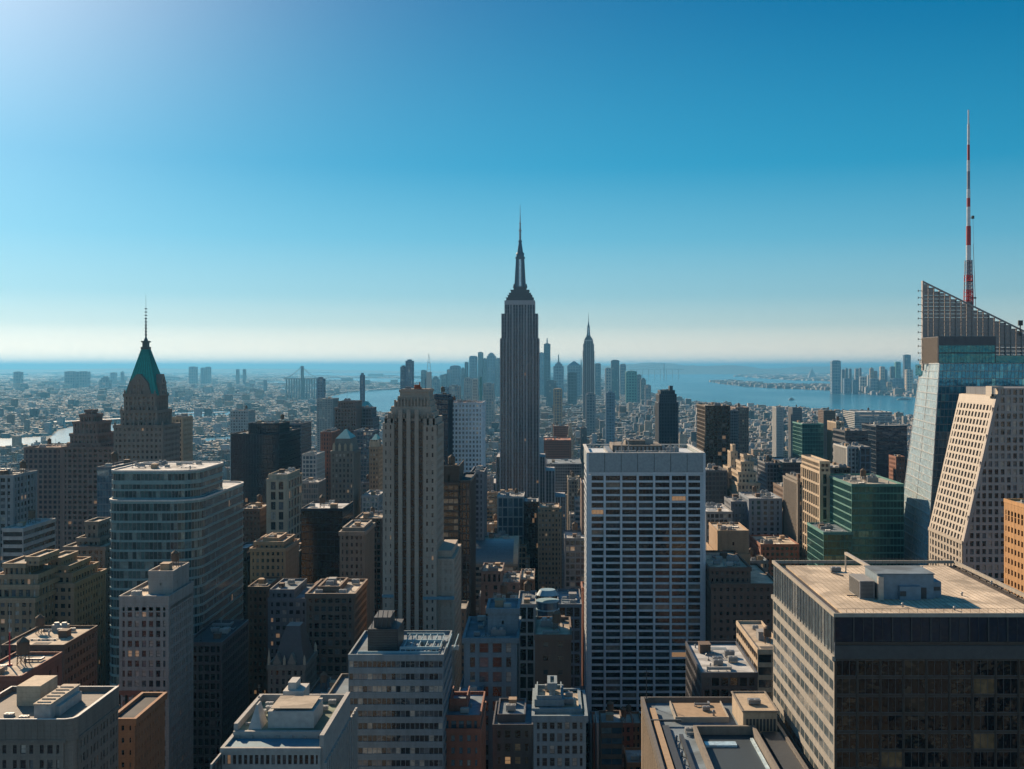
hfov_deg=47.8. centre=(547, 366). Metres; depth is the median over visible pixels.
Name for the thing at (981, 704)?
window
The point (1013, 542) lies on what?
office tower
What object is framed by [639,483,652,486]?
window
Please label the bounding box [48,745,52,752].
window
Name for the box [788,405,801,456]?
apartment tower
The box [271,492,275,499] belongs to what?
window
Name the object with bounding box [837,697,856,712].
window
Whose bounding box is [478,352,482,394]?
office tower
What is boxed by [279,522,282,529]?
window
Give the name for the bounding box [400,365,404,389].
office tower
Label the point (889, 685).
window
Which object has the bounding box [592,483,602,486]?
window
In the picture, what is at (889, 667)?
window
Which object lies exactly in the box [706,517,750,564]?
office block
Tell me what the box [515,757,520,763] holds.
window
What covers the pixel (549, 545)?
apartment block
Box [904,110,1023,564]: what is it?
glass skyscraper
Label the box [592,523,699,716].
windows
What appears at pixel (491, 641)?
office block
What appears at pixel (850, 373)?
office tower
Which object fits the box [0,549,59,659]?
apartment tower
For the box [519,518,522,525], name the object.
window
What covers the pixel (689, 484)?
window
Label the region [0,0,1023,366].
sky
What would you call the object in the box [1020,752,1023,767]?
window
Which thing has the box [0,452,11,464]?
concrete building
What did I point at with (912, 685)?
window
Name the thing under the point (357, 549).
apartment tower
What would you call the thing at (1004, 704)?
window
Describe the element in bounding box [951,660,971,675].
window
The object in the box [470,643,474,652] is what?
window
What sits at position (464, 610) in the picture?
stone building
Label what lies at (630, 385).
office tower
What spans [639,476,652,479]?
window
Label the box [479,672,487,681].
window
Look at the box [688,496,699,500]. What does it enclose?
window
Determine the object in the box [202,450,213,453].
brick building
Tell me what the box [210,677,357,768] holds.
office tower
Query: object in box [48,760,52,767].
window
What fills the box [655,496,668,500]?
window
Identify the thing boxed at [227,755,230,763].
window
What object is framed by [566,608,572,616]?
window
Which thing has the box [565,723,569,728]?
window
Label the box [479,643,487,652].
window
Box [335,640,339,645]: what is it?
window
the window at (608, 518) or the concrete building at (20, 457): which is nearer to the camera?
the window at (608, 518)
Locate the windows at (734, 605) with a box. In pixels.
[714,604,768,638]
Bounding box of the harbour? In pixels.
[637,374,915,415]
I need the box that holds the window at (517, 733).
[515,731,520,737]
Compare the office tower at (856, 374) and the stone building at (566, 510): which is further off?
the office tower at (856, 374)
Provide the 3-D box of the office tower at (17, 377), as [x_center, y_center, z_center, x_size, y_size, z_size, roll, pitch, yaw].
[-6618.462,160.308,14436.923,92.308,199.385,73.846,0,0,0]
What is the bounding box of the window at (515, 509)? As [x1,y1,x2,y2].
[514,508,517,515]
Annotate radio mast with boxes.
[8,602,12,665]
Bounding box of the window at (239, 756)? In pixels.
[238,755,241,763]
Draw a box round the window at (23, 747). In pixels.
[21,745,25,752]
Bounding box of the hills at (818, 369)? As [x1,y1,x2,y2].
[766,366,914,372]
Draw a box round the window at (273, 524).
[271,522,275,529]
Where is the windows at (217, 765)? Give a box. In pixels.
[212,756,221,768]
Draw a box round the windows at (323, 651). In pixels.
[317,640,350,679]
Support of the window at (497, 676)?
in the office block at (491, 641)
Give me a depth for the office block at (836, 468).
880.46 m
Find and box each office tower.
[0,675,119,768]
[13,372,22,386]
[23,438,68,551]
[61,409,113,546]
[64,371,78,387]
[79,371,90,386]
[99,376,111,389]
[109,457,243,685]
[110,372,116,383]
[113,308,180,462]
[119,550,193,768]
[121,371,123,382]
[189,366,197,383]
[201,368,204,382]
[205,367,210,382]
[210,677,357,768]
[231,414,299,505]
[236,369,239,383]
[243,369,245,383]
[263,380,266,390]
[301,495,352,583]
[317,377,325,398]
[320,428,339,500]
[334,398,363,433]
[354,427,378,480]
[360,373,364,403]
[361,406,378,427]
[382,378,460,690]
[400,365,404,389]
[405,359,413,387]
[421,370,426,387]
[432,376,439,393]
[433,386,452,464]
[440,374,446,393]
[442,386,448,393]
[444,455,464,543]
[447,369,449,386]
[449,385,460,400]
[450,365,460,385]
[453,394,485,471]
[459,472,475,615]
[461,367,464,397]
[464,377,471,400]
[465,362,468,378]
[469,356,477,378]
[472,378,477,400]
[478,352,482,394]
[479,377,481,400]
[483,358,486,383]
[483,383,494,427]
[487,353,495,383]
[495,358,499,396]
[540,352,543,394]
[544,338,549,396]
[546,380,555,407]
[553,354,563,398]
[553,388,561,423]
[567,361,580,395]
[567,372,576,404]
[580,360,581,394]
[582,437,705,768]
[586,393,595,435]
[595,363,600,396]
[605,368,611,391]
[605,391,614,445]
[611,360,618,399]
[620,364,625,394]
[625,370,636,402]
[637,374,640,403]
[640,378,645,403]
[645,385,650,404]
[655,386,678,446]
[697,399,729,467]
[706,461,726,503]
[730,403,748,458]
[739,485,781,534]
[757,455,777,492]
[792,420,823,457]
[829,468,903,564]
[830,360,840,393]
[832,427,870,461]
[841,369,844,392]
[843,378,850,392]
[849,369,851,392]
[852,380,857,392]
[855,369,858,389]
[859,377,866,390]
[862,421,906,478]
[867,375,868,392]
[869,367,873,378]
[869,378,878,390]
[874,371,877,378]
[878,380,885,390]
[879,366,884,379]
[886,382,891,390]
[890,366,894,377]
[890,378,903,387]
[894,362,900,377]
[903,355,910,387]
[905,369,912,391]
[928,386,1023,588]
[1004,489,1023,597]
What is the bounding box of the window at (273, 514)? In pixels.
[271,512,275,519]
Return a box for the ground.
[0,367,907,480]
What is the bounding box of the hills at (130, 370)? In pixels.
[0,368,399,372]
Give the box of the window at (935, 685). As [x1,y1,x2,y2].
[928,678,948,693]
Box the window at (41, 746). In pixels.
[40,745,43,752]
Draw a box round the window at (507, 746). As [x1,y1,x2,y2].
[505,744,510,750]
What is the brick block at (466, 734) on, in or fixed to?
on the ground
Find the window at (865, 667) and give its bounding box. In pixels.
[858,660,879,675]
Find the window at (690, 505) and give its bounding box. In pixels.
[688,503,699,507]
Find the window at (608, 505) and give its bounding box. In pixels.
[606,503,619,507]
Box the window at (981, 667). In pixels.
[974,660,994,675]
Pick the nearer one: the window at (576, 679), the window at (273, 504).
the window at (576, 679)
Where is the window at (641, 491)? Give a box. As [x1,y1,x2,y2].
[639,489,652,493]
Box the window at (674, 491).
[672,489,685,493]
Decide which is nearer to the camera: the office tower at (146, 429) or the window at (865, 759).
the window at (865, 759)
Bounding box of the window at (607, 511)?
[606,510,619,513]
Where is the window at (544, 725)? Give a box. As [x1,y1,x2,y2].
[542,723,546,728]
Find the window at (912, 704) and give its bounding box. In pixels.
[905,697,925,712]
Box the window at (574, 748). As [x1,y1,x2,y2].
[572,746,576,753]
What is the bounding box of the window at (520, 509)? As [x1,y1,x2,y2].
[519,508,522,515]
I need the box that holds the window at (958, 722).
[951,715,971,730]
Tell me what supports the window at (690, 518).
in the office tower at (644, 553)
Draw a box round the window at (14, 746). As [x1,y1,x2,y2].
[13,745,16,752]
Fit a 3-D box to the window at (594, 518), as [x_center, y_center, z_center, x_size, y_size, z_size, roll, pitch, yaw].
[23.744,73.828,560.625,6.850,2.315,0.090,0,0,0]
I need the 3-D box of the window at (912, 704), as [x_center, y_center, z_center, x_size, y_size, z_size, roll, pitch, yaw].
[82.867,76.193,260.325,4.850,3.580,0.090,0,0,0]
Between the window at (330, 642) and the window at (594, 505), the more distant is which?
the window at (594, 505)
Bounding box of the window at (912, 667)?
[905,660,925,675]
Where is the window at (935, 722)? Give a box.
[928,715,948,730]
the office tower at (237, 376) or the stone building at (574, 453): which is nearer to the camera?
the stone building at (574, 453)
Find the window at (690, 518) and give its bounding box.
[688,516,699,520]
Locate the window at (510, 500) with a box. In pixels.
[508,498,512,506]
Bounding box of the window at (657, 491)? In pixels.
[655,489,668,493]
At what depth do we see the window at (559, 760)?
340.29 m
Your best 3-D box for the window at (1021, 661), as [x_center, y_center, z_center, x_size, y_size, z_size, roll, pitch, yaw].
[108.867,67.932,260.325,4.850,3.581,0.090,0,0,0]
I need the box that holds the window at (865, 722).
[858,715,879,730]
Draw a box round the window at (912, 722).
[905,715,925,730]
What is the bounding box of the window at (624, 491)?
[622,489,635,493]
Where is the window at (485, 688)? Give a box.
[484,687,487,695]
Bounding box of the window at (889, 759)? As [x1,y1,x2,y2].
[882,752,902,767]
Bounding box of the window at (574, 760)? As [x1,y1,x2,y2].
[572,758,576,765]
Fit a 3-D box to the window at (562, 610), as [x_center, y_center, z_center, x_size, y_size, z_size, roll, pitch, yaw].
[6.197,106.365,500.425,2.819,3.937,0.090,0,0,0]
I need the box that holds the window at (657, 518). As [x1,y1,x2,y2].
[655,516,668,520]
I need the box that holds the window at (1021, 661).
[1020,660,1023,675]
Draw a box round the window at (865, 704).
[858,697,879,712]
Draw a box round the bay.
[222,368,765,369]
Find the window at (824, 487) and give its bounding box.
[823,486,825,495]
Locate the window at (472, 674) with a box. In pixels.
[470,672,474,679]
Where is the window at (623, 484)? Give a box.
[622,483,635,486]
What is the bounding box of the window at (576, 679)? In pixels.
[574,677,579,685]
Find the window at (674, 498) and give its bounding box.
[672,496,685,500]
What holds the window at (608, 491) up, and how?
in the office tower at (644, 553)
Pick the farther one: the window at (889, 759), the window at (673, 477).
the window at (673, 477)
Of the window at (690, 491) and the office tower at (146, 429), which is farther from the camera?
the office tower at (146, 429)
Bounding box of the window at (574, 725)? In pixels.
[572,723,576,728]
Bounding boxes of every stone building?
[0,447,10,455]
[9,452,20,461]
[213,456,220,460]
[461,600,468,680]
[486,461,491,471]
[487,489,504,521]
[487,528,508,535]
[492,582,518,597]
[519,539,529,570]
[565,493,566,529]
[567,470,578,529]
[568,472,577,529]
[573,448,577,457]
[751,448,760,457]
[761,448,769,452]
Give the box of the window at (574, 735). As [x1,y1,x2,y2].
[572,733,576,740]
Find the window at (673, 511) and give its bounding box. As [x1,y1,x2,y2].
[672,510,685,513]
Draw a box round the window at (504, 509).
[503,508,506,515]
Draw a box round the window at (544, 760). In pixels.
[542,758,546,765]
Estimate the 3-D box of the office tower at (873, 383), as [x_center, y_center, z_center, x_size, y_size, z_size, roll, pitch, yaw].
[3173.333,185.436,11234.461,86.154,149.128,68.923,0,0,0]
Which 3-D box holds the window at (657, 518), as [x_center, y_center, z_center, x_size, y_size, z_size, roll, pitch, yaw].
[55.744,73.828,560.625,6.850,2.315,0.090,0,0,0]
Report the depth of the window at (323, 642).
470.26 m
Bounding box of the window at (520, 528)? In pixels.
[519,527,522,535]
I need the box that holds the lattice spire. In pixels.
[426,355,431,387]
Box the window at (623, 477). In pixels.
[622,476,635,479]
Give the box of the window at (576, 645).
[574,643,579,650]
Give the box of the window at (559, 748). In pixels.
[557,746,561,753]
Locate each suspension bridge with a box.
[284,366,317,398]
[601,363,683,378]
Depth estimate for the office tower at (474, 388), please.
4300.02 m
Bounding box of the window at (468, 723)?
[466,721,471,727]
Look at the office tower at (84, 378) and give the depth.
14040.76 m
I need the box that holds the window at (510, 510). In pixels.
[508,508,512,515]
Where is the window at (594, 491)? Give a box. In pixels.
[592,489,602,493]
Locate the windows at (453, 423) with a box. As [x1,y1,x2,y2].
[453,423,480,469]
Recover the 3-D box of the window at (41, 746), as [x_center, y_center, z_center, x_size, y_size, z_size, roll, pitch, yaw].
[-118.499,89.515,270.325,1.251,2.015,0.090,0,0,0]
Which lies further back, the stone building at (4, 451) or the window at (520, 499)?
the stone building at (4, 451)
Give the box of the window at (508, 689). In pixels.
[506,687,510,695]
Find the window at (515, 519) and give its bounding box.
[514,518,517,525]
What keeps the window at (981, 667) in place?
in the office block at (896, 666)
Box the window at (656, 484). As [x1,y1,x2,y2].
[655,483,668,486]
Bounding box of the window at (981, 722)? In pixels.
[974,715,994,730]
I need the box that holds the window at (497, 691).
[493,687,501,695]
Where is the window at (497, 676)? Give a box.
[493,672,501,681]
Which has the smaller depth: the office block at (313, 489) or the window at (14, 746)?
the window at (14, 746)
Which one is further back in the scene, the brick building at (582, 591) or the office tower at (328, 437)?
the office tower at (328, 437)
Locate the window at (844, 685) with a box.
[837,678,856,693]
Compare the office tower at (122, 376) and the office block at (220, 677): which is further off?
the office tower at (122, 376)
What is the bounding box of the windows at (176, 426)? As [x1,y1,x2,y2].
[116,426,176,462]
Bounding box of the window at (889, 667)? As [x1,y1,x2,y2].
[882,660,902,675]
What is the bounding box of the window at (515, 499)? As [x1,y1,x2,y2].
[514,498,517,506]
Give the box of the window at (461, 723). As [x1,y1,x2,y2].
[459,721,463,727]
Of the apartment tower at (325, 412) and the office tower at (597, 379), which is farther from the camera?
the office tower at (597, 379)
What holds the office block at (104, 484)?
on the ground
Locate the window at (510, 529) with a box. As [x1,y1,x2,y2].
[508,527,512,535]
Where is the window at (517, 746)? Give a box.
[515,744,520,750]
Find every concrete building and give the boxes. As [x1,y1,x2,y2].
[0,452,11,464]
[0,462,11,467]
[3,462,19,469]
[17,454,23,461]
[198,456,207,460]
[223,464,229,477]
[224,452,229,460]
[361,474,368,512]
[479,590,480,614]
[487,475,493,495]
[488,450,493,461]
[569,511,574,529]
[574,489,579,523]
[589,711,594,768]
[595,711,598,768]
[749,548,767,571]
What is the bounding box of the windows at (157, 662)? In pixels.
[123,661,164,691]
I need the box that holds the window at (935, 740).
[928,733,948,748]
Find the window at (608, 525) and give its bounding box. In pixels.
[606,523,619,527]
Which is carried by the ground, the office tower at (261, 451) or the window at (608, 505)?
the office tower at (261, 451)
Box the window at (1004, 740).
[997,733,1017,748]
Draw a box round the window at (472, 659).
[470,657,474,666]
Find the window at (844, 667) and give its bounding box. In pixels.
[837,660,856,675]
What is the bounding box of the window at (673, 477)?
[672,476,685,479]
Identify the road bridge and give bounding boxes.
[54,418,119,423]
[175,412,227,415]
[340,387,399,392]
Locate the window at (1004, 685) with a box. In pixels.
[997,678,1017,693]
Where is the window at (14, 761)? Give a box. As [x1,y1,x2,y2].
[13,760,16,767]
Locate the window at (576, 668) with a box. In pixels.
[574,666,579,674]
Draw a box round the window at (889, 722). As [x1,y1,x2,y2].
[882,715,902,730]
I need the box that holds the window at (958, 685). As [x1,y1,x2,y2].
[951,678,971,693]
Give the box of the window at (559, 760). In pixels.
[557,758,561,765]
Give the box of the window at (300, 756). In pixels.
[299,755,302,763]
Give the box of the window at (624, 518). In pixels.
[622,516,635,520]
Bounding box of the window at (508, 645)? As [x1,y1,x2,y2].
[506,643,510,652]
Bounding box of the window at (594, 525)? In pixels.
[592,523,602,527]
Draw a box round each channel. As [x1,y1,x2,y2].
[300,373,446,375]
[326,378,420,381]
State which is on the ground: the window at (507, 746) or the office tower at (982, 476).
the office tower at (982, 476)
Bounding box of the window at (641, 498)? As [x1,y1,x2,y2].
[639,496,652,500]
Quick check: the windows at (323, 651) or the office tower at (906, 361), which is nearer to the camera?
the windows at (323, 651)
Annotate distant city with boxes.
[0,371,918,457]
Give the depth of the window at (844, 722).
260.34 m
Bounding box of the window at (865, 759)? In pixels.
[858,752,879,767]
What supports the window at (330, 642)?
in the brick block at (336, 617)
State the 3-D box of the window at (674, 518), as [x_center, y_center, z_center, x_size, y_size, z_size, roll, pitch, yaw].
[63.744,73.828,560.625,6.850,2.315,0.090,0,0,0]
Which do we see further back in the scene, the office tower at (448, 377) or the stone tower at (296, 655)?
the office tower at (448, 377)
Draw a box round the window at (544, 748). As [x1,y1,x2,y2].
[542,746,546,753]
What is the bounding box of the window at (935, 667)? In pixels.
[928,660,948,675]
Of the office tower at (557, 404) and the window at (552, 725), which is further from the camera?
the office tower at (557, 404)
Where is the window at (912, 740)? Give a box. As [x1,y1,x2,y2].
[905,733,925,748]
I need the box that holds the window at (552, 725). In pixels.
[550,723,554,728]
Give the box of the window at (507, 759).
[505,757,510,763]
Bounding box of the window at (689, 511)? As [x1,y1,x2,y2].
[688,510,699,513]
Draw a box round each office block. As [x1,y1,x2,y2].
[2,508,55,570]
[97,451,137,516]
[193,620,248,768]
[243,542,253,619]
[268,578,314,660]
[290,420,311,466]
[302,477,325,506]
[348,610,458,768]
[355,506,382,614]
[362,489,382,511]
[459,675,483,690]
[462,598,520,768]
[470,465,486,539]
[476,533,519,615]
[497,488,524,543]
[518,580,536,700]
[524,497,538,598]
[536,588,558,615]
[544,437,570,468]
[546,458,581,492]
[557,589,581,689]
[564,522,583,594]
[641,668,808,768]
[685,641,757,696]
[706,499,732,541]
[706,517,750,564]
[724,494,745,526]
[730,408,738,450]
[736,621,772,701]
[769,457,801,481]
[771,552,1023,768]
[807,522,852,564]
[830,462,850,473]
[833,442,858,473]
[843,408,891,428]
[849,442,870,473]
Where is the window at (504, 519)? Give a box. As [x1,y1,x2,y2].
[503,518,506,525]
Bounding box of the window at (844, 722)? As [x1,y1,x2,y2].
[837,715,856,730]
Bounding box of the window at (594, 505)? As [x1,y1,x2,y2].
[592,503,602,507]
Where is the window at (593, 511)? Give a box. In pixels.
[592,510,602,513]
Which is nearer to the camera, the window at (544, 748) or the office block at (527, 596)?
the window at (544, 748)
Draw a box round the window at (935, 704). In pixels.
[928,697,948,712]
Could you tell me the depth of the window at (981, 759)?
260.34 m
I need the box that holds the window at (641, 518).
[639,516,652,520]
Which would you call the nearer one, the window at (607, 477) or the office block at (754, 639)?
the office block at (754, 639)
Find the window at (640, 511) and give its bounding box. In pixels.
[639,510,652,513]
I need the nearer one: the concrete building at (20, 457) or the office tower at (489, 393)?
the concrete building at (20, 457)
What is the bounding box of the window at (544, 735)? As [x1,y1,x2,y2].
[542,733,546,740]
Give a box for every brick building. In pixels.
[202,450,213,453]
[218,449,229,458]
[226,467,229,478]
[487,514,496,532]
[492,461,495,471]
[581,581,583,685]
[592,706,633,768]
[599,701,622,768]
[623,747,640,768]
[626,704,640,746]
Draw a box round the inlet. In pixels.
[331,389,399,411]
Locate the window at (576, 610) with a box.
[574,608,579,616]
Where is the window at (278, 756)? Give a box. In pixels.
[277,755,280,763]
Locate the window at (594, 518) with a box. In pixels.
[592,516,602,520]
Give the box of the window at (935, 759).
[928,752,948,767]
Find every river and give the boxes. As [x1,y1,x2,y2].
[0,436,40,445]
[50,422,119,442]
[175,411,229,416]
[205,437,229,440]
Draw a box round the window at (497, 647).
[493,643,501,652]
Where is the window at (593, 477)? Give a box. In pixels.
[592,476,602,479]
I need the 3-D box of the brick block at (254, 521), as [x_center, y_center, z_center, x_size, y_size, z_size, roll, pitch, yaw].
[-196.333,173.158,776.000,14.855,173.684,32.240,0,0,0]
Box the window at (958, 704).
[951,697,971,712]
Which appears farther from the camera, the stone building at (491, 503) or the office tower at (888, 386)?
the office tower at (888, 386)
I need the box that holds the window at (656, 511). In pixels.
[655,510,668,513]
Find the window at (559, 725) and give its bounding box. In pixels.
[557,723,561,728]
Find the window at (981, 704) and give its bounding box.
[974,697,994,712]
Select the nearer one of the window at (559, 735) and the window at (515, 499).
the window at (559, 735)
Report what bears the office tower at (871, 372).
on the ground
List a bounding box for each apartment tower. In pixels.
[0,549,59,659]
[46,551,106,685]
[62,517,109,685]
[172,413,192,460]
[230,405,254,480]
[249,532,299,583]
[266,467,302,539]
[302,451,324,479]
[317,397,338,450]
[330,429,360,519]
[338,520,375,629]
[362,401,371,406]
[369,434,382,489]
[580,426,586,477]
[723,444,737,487]
[727,453,760,495]
[772,406,783,456]
[783,472,801,564]
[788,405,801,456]
[800,455,829,564]
[827,416,843,461]
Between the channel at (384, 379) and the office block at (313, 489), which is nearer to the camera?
the office block at (313, 489)
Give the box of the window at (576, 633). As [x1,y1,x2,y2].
[574,631,579,639]
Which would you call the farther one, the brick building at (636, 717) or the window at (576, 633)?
the brick building at (636, 717)
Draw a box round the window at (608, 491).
[606,489,619,493]
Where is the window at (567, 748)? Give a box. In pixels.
[565,746,569,753]
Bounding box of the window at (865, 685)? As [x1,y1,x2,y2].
[858,678,879,693]
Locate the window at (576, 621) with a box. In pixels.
[574,619,579,627]
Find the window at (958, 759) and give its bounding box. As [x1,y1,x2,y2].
[951,752,971,767]
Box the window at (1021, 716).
[1020,715,1023,730]
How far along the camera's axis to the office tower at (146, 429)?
765.00 m
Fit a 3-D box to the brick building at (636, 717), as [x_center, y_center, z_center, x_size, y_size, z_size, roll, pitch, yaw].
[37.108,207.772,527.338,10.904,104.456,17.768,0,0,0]
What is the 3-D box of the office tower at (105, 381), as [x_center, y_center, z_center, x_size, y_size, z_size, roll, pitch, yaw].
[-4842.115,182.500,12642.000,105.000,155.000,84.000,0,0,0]
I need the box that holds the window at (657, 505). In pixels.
[655,503,668,507]
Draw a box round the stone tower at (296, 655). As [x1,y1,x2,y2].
[267,622,317,693]
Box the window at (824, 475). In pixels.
[823,474,825,483]
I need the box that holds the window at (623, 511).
[622,510,635,513]
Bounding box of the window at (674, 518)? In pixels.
[672,516,685,520]
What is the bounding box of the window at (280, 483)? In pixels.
[279,482,282,489]
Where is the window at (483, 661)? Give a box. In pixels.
[479,657,487,666]
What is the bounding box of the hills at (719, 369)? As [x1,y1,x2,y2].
[550,363,793,373]
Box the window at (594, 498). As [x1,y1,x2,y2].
[592,496,602,500]
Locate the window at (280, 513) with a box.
[279,512,282,519]
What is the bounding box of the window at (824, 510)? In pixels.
[823,509,825,518]
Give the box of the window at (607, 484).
[606,483,619,486]
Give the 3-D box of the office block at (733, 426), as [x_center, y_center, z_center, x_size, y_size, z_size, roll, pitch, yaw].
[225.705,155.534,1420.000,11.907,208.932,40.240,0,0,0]
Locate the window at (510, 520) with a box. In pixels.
[508,518,512,525]
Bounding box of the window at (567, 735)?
[565,733,569,740]
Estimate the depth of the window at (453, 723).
341.87 m
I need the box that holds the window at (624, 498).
[622,496,635,500]
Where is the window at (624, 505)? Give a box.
[622,503,635,507]
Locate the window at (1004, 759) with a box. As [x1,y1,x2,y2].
[997,752,1017,767]
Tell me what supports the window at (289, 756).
in the office tower at (296, 724)
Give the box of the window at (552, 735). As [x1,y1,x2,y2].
[550,733,554,740]
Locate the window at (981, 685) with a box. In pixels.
[974,678,994,693]
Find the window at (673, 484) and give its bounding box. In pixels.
[672,483,685,486]
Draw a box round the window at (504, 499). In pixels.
[503,498,506,506]
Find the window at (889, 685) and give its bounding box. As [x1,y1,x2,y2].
[882,678,902,693]
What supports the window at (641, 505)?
in the office tower at (644, 553)
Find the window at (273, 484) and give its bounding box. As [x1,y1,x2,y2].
[271,482,275,489]
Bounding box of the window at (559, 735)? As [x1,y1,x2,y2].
[557,733,561,740]
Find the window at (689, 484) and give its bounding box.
[688,483,699,486]
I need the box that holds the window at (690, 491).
[688,489,699,493]
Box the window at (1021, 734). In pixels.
[1020,733,1023,748]
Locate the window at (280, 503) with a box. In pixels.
[279,502,282,509]
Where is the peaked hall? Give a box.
[807,369,815,377]
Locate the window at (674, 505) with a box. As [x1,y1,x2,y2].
[672,503,685,507]
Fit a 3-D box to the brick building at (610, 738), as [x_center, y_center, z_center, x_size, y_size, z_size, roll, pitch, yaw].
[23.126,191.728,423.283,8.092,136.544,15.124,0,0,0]
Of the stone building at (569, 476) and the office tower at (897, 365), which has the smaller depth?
the stone building at (569, 476)
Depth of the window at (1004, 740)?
260.34 m
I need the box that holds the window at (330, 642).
[328,640,332,645]
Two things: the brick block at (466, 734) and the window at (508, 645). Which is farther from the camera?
the window at (508, 645)
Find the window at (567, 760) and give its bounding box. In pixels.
[565,758,569,765]
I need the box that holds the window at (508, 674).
[506,672,510,681]
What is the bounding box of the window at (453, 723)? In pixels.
[451,721,455,727]
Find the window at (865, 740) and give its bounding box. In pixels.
[858,733,879,748]
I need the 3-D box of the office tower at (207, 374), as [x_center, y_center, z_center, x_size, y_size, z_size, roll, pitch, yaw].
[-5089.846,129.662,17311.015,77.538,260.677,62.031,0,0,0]
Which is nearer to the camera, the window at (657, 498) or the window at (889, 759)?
the window at (889, 759)
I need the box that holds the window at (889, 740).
[882,733,902,748]
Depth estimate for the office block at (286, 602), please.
520.01 m
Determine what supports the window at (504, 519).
in the office block at (510, 513)
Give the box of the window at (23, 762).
[21,760,25,767]
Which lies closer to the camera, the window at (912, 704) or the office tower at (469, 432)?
the window at (912, 704)
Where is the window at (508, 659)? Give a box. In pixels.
[506,657,510,666]
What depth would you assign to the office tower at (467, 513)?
605.31 m
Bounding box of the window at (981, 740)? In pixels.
[974,733,994,748]
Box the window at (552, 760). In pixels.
[550,758,554,765]
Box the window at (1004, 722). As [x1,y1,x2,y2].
[997,715,1017,730]
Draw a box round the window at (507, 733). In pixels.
[505,731,510,737]
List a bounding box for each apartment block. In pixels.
[0,460,37,571]
[248,577,280,705]
[299,542,300,577]
[328,673,347,693]
[531,675,587,768]
[538,503,561,598]
[580,478,583,534]
[773,482,782,500]
[818,407,834,459]
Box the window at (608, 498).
[606,496,619,500]
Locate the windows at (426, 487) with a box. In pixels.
[385,487,432,628]
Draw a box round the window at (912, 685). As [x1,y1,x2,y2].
[905,678,925,693]
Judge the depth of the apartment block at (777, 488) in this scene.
844.16 m
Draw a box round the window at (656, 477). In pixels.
[655,476,668,479]
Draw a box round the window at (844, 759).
[837,752,856,767]
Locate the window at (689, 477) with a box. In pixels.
[688,476,699,479]
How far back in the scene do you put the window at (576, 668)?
500.46 m
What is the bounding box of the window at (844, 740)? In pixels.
[837,733,856,748]
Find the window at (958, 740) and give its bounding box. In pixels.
[951,733,971,748]
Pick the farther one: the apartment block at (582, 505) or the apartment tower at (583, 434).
the apartment tower at (583, 434)
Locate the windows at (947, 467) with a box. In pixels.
[933,467,972,565]
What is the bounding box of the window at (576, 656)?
[574,654,579,662]
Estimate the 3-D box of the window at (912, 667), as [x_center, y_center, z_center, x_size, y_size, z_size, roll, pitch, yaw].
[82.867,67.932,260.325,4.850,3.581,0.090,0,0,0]
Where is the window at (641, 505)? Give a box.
[639,503,652,507]
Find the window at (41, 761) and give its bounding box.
[40,760,43,767]
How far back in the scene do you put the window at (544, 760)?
340.29 m
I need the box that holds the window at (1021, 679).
[1020,678,1023,693]
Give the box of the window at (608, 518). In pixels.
[606,516,619,520]
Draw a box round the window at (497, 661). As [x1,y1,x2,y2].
[493,657,501,666]
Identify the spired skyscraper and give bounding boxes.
[494,215,565,588]
[583,311,593,418]
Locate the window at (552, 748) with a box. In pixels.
[550,746,554,753]
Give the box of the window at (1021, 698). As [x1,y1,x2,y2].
[1020,697,1023,712]
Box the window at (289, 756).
[288,755,291,763]
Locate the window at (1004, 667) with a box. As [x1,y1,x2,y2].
[997,660,1017,675]
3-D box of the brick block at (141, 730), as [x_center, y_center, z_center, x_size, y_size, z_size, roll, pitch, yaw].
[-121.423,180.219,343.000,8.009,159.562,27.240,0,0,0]
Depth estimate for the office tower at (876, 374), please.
11500.02 m
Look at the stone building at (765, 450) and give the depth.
3218.81 m
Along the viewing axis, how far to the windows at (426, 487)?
480.94 m
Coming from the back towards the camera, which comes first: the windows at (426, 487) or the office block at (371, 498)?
the office block at (371, 498)
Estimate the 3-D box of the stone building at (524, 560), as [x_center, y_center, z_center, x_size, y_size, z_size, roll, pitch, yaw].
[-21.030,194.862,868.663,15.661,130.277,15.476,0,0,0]
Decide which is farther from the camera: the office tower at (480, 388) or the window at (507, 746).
the office tower at (480, 388)
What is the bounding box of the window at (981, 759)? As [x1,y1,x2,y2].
[974,752,994,767]
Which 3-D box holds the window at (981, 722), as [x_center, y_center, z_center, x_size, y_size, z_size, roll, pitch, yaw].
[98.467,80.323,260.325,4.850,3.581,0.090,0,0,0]
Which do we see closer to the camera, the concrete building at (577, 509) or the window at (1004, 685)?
the window at (1004, 685)
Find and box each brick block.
[0,637,61,691]
[1,614,97,685]
[118,685,143,709]
[118,692,166,768]
[243,494,265,542]
[305,577,367,679]
[310,672,338,693]
[446,686,485,768]
[481,562,520,615]
[492,697,532,768]
[520,569,534,589]
[534,610,571,687]
[553,422,567,436]
[706,550,772,640]
[749,531,798,576]
[782,501,782,534]
[889,454,904,483]
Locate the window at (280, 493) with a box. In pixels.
[279,492,282,499]
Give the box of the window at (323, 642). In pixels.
[321,640,325,645]
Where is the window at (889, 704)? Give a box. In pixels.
[882,697,902,712]
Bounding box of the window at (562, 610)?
[560,608,564,614]
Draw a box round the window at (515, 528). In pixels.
[514,527,517,535]
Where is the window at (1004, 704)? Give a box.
[997,697,1017,712]
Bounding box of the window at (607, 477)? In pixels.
[606,476,619,479]
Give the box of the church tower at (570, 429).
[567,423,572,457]
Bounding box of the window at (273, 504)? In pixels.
[271,502,275,509]
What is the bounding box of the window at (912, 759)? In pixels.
[905,752,925,767]
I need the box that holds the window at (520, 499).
[519,498,522,506]
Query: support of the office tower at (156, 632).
on the ground

